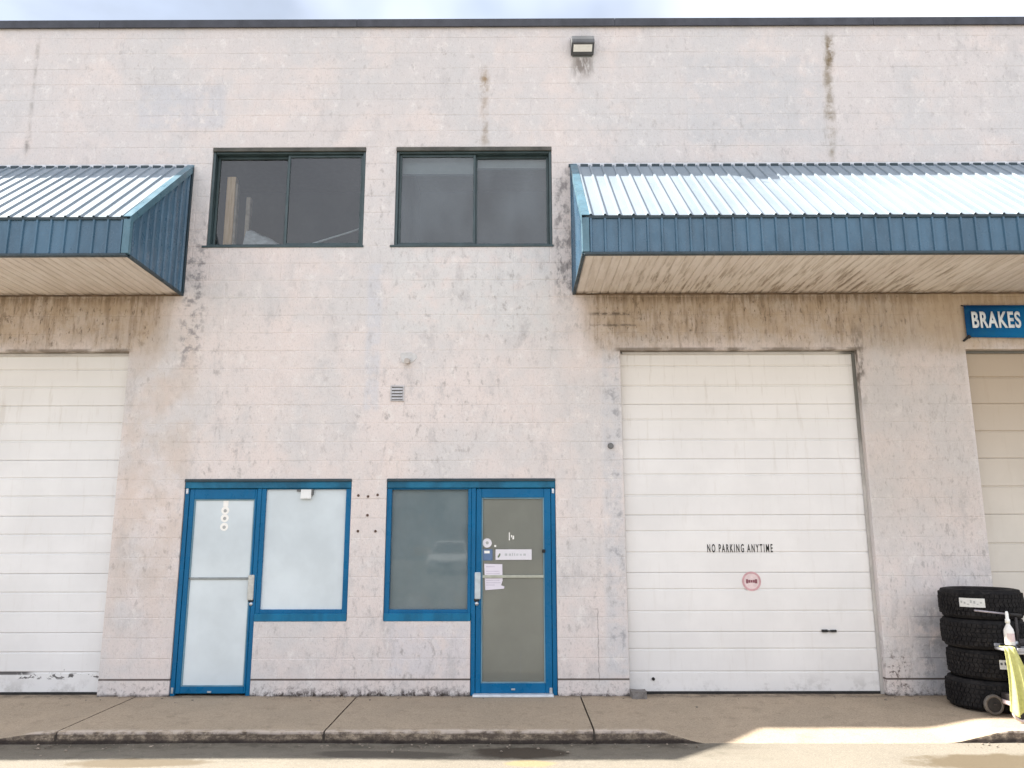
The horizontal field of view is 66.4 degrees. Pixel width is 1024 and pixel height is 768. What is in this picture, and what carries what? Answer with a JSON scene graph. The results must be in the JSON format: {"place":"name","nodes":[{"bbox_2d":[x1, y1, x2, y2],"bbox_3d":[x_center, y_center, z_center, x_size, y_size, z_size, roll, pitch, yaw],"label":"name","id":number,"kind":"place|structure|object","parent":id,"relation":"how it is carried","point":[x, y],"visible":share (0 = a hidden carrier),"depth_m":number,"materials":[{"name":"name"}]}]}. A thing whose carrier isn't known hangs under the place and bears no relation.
{"place":"outdoors","nodes":[
{"label":"outdoors","id":0,"kind":"place"},
{"bbox_2d":[0,694,1023,744],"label":"sidewalk","id":1,"kind":"structure","parent":0,"point":[555,719],"depth_m":6.92,"materials":[{"name":"concrete"}]},
{"bbox_2d":[630,689,646,698],"bbox_3d":[1.256,3.076,7.763,0.157,0.076,0.133,0,-11,0],"label":"concrete lump","id":2,"kind":"object","parent":1,"relation":"on","point":[638,693],"visible":1,"depth_m":7.71,"materials":[{"name":"grey concrete"}]},
{"bbox_2d":[945,672,1011,712],"bbox_3d":[4.485,2.886,7.355,0.720,0.268,0.720,2,-11,-11],"label":"tyre","id":3,"kind":"object","parent":1,"relation":"on","point":[966,692],"visible":0.62,"depth_m":7.15,"materials":[{"name":"rubber"}]},
{"bbox_2d":[946,645,1023,680],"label":"tyre","id":4,"kind":"object","parent":3,"relation":"on","point":[990,665],"visible":0.63,"depth_m":7.17,"materials":[{"name":"rubber"}]},
{"bbox_2d":[940,615,1023,650],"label":"tyre","id":5,"kind":"object","parent":4,"relation":"on","point":[978,634],"visible":0.77,"depth_m":7.20,"materials":[{"name":"rubber"}]},
{"bbox_2d":[937,586,1023,619],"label":"tyre","id":6,"kind":"object","parent":5,"relation":"on","point":[964,602],"visible":0.94,"depth_m":7.24,"materials":[{"name":"rubber"}]},
{"bbox_2d":[983,643,1023,722],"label":"service cart","id":7,"kind":"object","parent":1,"relation":"on","point":[993,704],"visible":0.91,"depth_m":6.96,"materials":[{"name":"grey metal"}]},
{"bbox_2d":[974,609,1021,647],"bbox_3d":[4.390,2.208,7.040,0.418,0.343,0.030,0,-11,0],"label":"breaker bar","id":8,"kind":"object","parent":7,"relation":"on","point":[1015,615],"visible":0.81,"depth_m":7.05,"materials":[{"name":"silver metal"}]},
{"bbox_2d":[1003,611,1015,644],"bbox_3d":[4.391,2.158,6.916,0.082,0.286,0.083,0,-11,0],"label":"spray bottle","id":9,"kind":"object","parent":7,"relation":"on","point":[1009,635],"visible":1,"depth_m":6.88,"materials":[{"name":"white plastic"}]},
{"bbox_2d":[1000,646,1023,717],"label":"cleaning cloth","id":10,"kind":"object","parent":7,"relation":"hanging from","point":[1015,667],"visible":1,"depth_m":6.70,"materials":[{"name":"yellow fabric"}]},
{"bbox_2d":[1015,639,1023,646],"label":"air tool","id":11,"kind":"object","parent":7,"relation":"on","point":[1019,642],"visible":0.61,"depth_m":6.92,"materials":[{"name":"black metal"}]},
{"bbox_2d":[0,743,1023,767],"bbox_3d":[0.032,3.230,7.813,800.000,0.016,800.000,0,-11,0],"label":"road","id":12,"kind":"structure","parent":0,"point":[678,755],"depth_m":6.09,"materials":[{"name":"grey asphalt"}]},
{"bbox_2d":[2,696,1018,757],"bbox_3d":[0.036,2.997,6.914,9.211,0.121,1.809,0,-11,0],"label":"gutter grit","id":13,"kind":"object","parent":12,"relation":"on","point":[392,751],"visible":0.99,"depth_m":6.38,"materials":[{"name":"gravel"}]},
{"bbox_2d":[0,17,1023,697],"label":"warehouse building","id":14,"kind":"structure","parent":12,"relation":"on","point":[540,479],"depth_m":8.46,"materials":[{"name":"concrete"}]},
{"bbox_2d":[0,353,128,694],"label":"garage door","id":15,"kind":"structure","parent":14,"relation":"in","point":[61,415],"depth_m":8.30,"materials":[{"name":"white paint"}]},
{"bbox_2d":[0,164,193,296],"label":"metal canopy","id":16,"kind":"object","parent":14,"relation":"attached to","point":[95,230],"visible":1,"depth_m":8.01,"materials":[{"name":"blue metal"}]},
{"bbox_2d":[175,489,257,693],"bbox_3d":[-3.027,2.116,8.076,0.740,2.045,0.064,0,-11,0],"label":"door","id":17,"kind":"structure","parent":14,"relation":"in","point":[218,583],"depth_m":8.07,"materials":[{"name":"blue paint"}]},
{"bbox_2d":[223,177,239,243],"bbox_3d":[-3.282,-1.728,9.082,0.190,1.420,0.150,0,-11,0],"label":"timber post","id":18,"kind":"object","parent":14,"relation":"on","point":[231,212],"visible":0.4,"depth_m":9.10,"materials":[{"name":"beige wood"}]},
{"bbox_2d":[244,197,252,236],"bbox_3d":[-3.096,-1.606,9.134,0.140,1.200,0.140,0,-11,0],"label":"timber post","id":19,"kind":"object","parent":14,"relation":"on","point":[248,214],"visible":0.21,"depth_m":9.18,"materials":[{"name":"beige wood"}]},
{"bbox_2d":[202,147,365,247],"bbox_3d":[-2.568,-2.109,8.923,1.811,1.209,0.144,0,-11,0],"label":"window","id":20,"kind":"structure","parent":14,"relation":"in","point":[275,153],"depth_m":8.96,"materials":[{"name":"green metal"}]},
{"bbox_2d":[254,488,351,621],"bbox_3d":[-2.163,1.772,8.157,0.947,1.349,0.118,0,-11,0],"label":"shop window","id":21,"kind":"structure","parent":14,"relation":"in","point":[303,570],"depth_m":8.14,"materials":[{"name":"grey glass"}]},
{"bbox_2d":[297,489,313,498],"bbox_3d":[-2.184,1.159,8.250,0.175,0.100,0.035,0,-11,0],"label":"sensor box","id":22,"kind":"object","parent":14,"relation":"attached to","point":[307,493],"visible":1,"depth_m":8.24,"materials":[{"name":"white plastic"}]},
{"bbox_2d":[313,228,358,242],"bbox_3d":[-2.157,-1.661,9.014,0.969,0.360,0.022,0,-11,-3],"label":"slanted pole","id":23,"kind":"object","parent":14,"relation":"attached to","point":[329,238],"visible":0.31,"depth_m":9.02,"materials":[{"name":"grey metal"}]},
{"bbox_2d":[390,385,403,400],"bbox_3d":[-1.236,0.100,8.415,0.146,0.170,0.019,0,-11,0],"label":"wall vent","id":24,"kind":"object","parent":14,"relation":"attached to","point":[396,393],"depth_m":8.41,"materials":[{"name":"grey metal"}]},
{"bbox_2d":[400,352,416,363],"bbox_3d":[-1.123,-0.285,8.465,0.193,0.142,0.083,0,-11,0],"label":"pipe stub","id":25,"kind":"object","parent":14,"relation":"attached to","point":[408,357],"visible":1,"depth_m":8.50,"materials":[{"name":"white plastic"}]},
{"bbox_2d":[383,488,471,620],"bbox_3d":[-0.871,1.768,8.154,0.892,1.349,0.118,0,-11,0],"label":"shop window","id":26,"kind":"structure","parent":14,"relation":"in","point":[428,547],"depth_m":8.17,"materials":[{"name":"grey glass"}]},
{"bbox_2d":[390,147,553,246],"bbox_3d":[-0.452,-2.111,8.934,1.832,1.209,0.180,0,-11,0],"label":"window","id":27,"kind":"structure","parent":14,"relation":"in","point":[411,161],"depth_m":9.00,"materials":[{"name":"green metal"}]},
{"bbox_2d":[474,488,552,692],"bbox_3d":[0.008,2.108,8.066,0.800,2.045,0.066,0,-11,0],"label":"door","id":28,"kind":"structure","parent":14,"relation":"in","point":[513,599],"depth_m":8.07,"materials":[{"name":"blue paint"}]},
{"bbox_2d":[571,36,594,56],"bbox_3d":[0.823,-3.978,9.127,0.264,0.250,0.174,0,-11,0],"label":"wall lamp","id":29,"kind":"object","parent":14,"relation":"attached to","point":[582,46],"visible":1,"depth_m":9.08,"materials":[{"name":"grey metal"}]},
{"bbox_2d":[620,351,883,693],"bbox_3d":[2.469,1.407,8.275,2.580,3.575,0.075,0,-11,0],"label":"garage door","id":30,"kind":"structure","parent":14,"relation":"in","point":[749,560],"depth_m":8.24,"materials":[{"name":"white paint"}]},
{"bbox_2d":[569,161,1023,294],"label":"metal canopy","id":31,"kind":"object","parent":14,"relation":"attached to","point":[729,228],"visible":1,"depth_m":7.80,"materials":[{"name":"blue metal"}]},
{"bbox_2d":[961,305,1023,341],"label":"banner sign","id":32,"kind":"object","parent":14,"relation":"attached to","point":[998,321],"visible":1,"depth_m":8.52,"materials":[{"name":"blue plastic"}]},
{"bbox_2d":[966,351,1023,620],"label":"garage door","id":33,"kind":"structure","parent":14,"relation":"in","point":[996,378],"depth_m":8.38,"materials":[{"name":"beige paint"}]},
{"bbox_3d":[-2.846,-1.255,9.106,0.640,0.500,0.360,0,-11,0],"label":"storage crate","id":34,"kind":"object","parent":14,"relation":"on","visible":0},
{"bbox_2d":[243,230,278,243],"bbox_3d":[-2.846,-1.672,9.136,0.500,0.290,0.300,0,-11,0],"label":"plastic sheet","id":35,"kind":"object","parent":34,"relation":"on","point":[252,237],"visible":0.43,"depth_m":9.05,"materials":[{"name":"grey plastic"}]},
{"bbox_2d":[0,0,1023,20],"label":"sky","id":36,"kind":"structure","parent":0,"point":[10,10],"materials":[{"name":"white"}]}
]}

